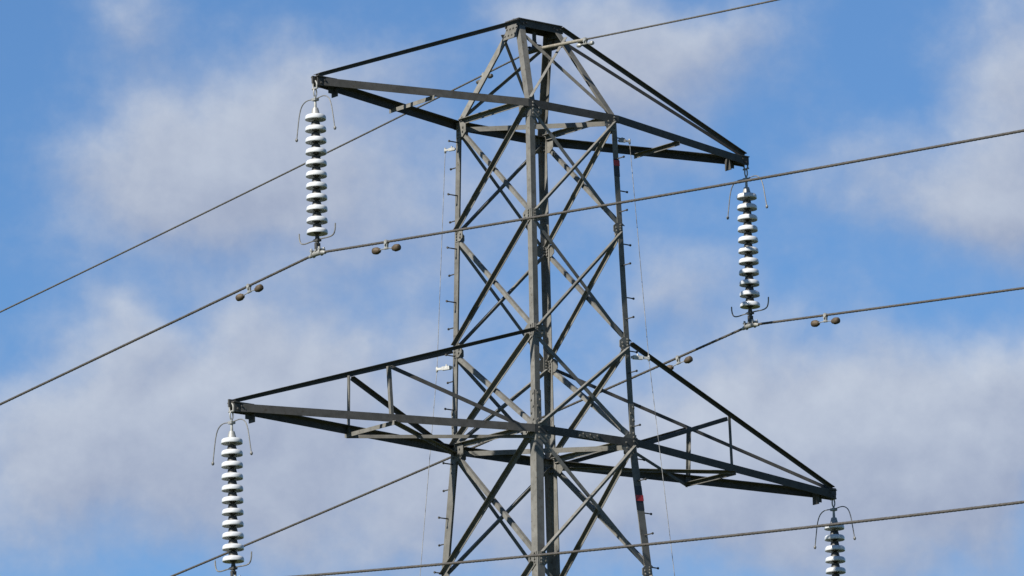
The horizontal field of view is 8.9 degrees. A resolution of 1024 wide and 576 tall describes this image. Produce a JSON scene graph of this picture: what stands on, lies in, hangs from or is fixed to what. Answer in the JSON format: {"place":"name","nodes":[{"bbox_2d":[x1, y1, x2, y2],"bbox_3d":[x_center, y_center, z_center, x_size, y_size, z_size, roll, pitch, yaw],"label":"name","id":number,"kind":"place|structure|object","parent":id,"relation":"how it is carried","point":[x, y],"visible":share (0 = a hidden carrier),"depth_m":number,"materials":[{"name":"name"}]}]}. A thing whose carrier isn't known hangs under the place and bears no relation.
{"place":"outdoors","nodes":[
{"label":"outdoors","id":0,"kind":"place"},
{"bbox_2d":[0,0,1023,575],"label":"sky","id":1,"kind":"structure","parent":0,"point":[123,123],"materials":[{"name":"blue"}]},
{"bbox_3d":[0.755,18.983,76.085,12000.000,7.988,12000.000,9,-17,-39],"label":"ground","id":2,"kind":"structure","parent":0,"visible":0},
{"bbox_2d":[227,17,836,575],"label":"lattice pylon","id":3,"kind":"object","parent":2,"relation":"on","point":[547,463],"visible":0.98,"depth_m":80.27,"materials":[{"name":"metal"}]},
{"bbox_2d":[211,403,252,575],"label":"insulator string","id":4,"kind":"object","parent":3,"relation":"hanging from","point":[232,488],"visible":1,"depth_m":76.66,"materials":[{"name":"white ceramic"}]},
{"bbox_2d":[292,501,1023,575],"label":"overhead conductor","id":5,"kind":"object","parent":4,"relation":"hanging from","point":[691,539],"visible":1,"depth_m":70.58,"materials":[{"name":"metal"}]},
{"bbox_2d":[295,80,335,258],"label":"insulator string","id":6,"kind":"object","parent":3,"relation":"hanging from","point":[316,163],"visible":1,"depth_m":78.39,"materials":[{"name":"white ceramic"}]},
{"bbox_2d":[0,129,1023,404],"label":"overhead conductor","id":7,"kind":"object","parent":6,"relation":"hanging from","point":[516,221],"visible":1,"depth_m":75.20,"materials":[{"name":"metal"}]},
{"bbox_2d":[235,284,263,300],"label":"vibration damper","id":8,"kind":"object","parent":7,"relation":"attached to","point":[257,288],"visible":1,"depth_m":79.15,"materials":[{"name":"grey metal"}]},
{"bbox_2d":[372,239,400,254],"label":"vibration damper","id":9,"kind":"object","parent":7,"relation":"attached to","point":[394,247],"visible":1,"depth_m":77.21,"materials":[{"name":"grey metal"}]},
{"bbox_2d":[0,0,777,312],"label":"earth wire","id":10,"kind":"object","parent":3,"relation":"hanging from","point":[532,49],"visible":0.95,"depth_m":82.70,"materials":[{"name":"metal"}]},
{"bbox_2d":[476,72,492,83],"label":"vibration damper","id":11,"kind":"object","parent":10,"relation":"attached to","point":[489,77],"visible":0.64,"depth_m":81.68,"materials":[{"name":"metal"}]},
{"bbox_2d":[576,37,593,47],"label":"vibration damper","id":12,"kind":"object","parent":10,"relation":"attached to","point":[578,45],"visible":1,"depth_m":80.33,"materials":[{"name":"white metal"}]},
{"bbox_2d":[420,146,455,573],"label":"safety line","id":13,"kind":"object","parent":3,"relation":"attached to","point":[446,367],"visible":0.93,"depth_m":80.38,"materials":[{"name":"white paint"}]},
{"bbox_2d":[618,137,674,575],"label":"safety line","id":14,"kind":"object","parent":3,"relation":"attached to","point":[637,356],"visible":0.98,"depth_m":80.19,"materials":[{"name":"white paint"}]},
{"bbox_2d":[726,165,768,329],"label":"insulator string","id":15,"kind":"object","parent":3,"relation":"hanging from","point":[748,250],"visible":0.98,"depth_m":82.76,"materials":[{"name":"white ceramic"}]},
{"bbox_2d":[171,287,1023,575],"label":"overhead conductor","id":16,"kind":"object","parent":15,"relation":"hanging from","point":[635,376],"visible":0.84,"depth_m":83.88,"materials":[{"name":"metal"}]},
{"bbox_2d":[667,355,692,369],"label":"vibration damper","id":17,"kind":"object","parent":16,"relation":"attached to","point":[688,359],"visible":0.79,"depth_m":83.53,"materials":[{"name":"grey metal"}]},
{"bbox_2d":[811,313,839,326],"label":"vibration damper","id":18,"kind":"object","parent":16,"relation":"attached to","point":[816,323],"visible":1,"depth_m":81.52,"materials":[{"name":"grey metal"}]},
{"bbox_2d":[814,498,855,575],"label":"insulator string","id":19,"kind":"object","parent":3,"relation":"hanging from","point":[835,559],"visible":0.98,"depth_m":82.78,"materials":[{"name":"white ceramic"}]}
]}

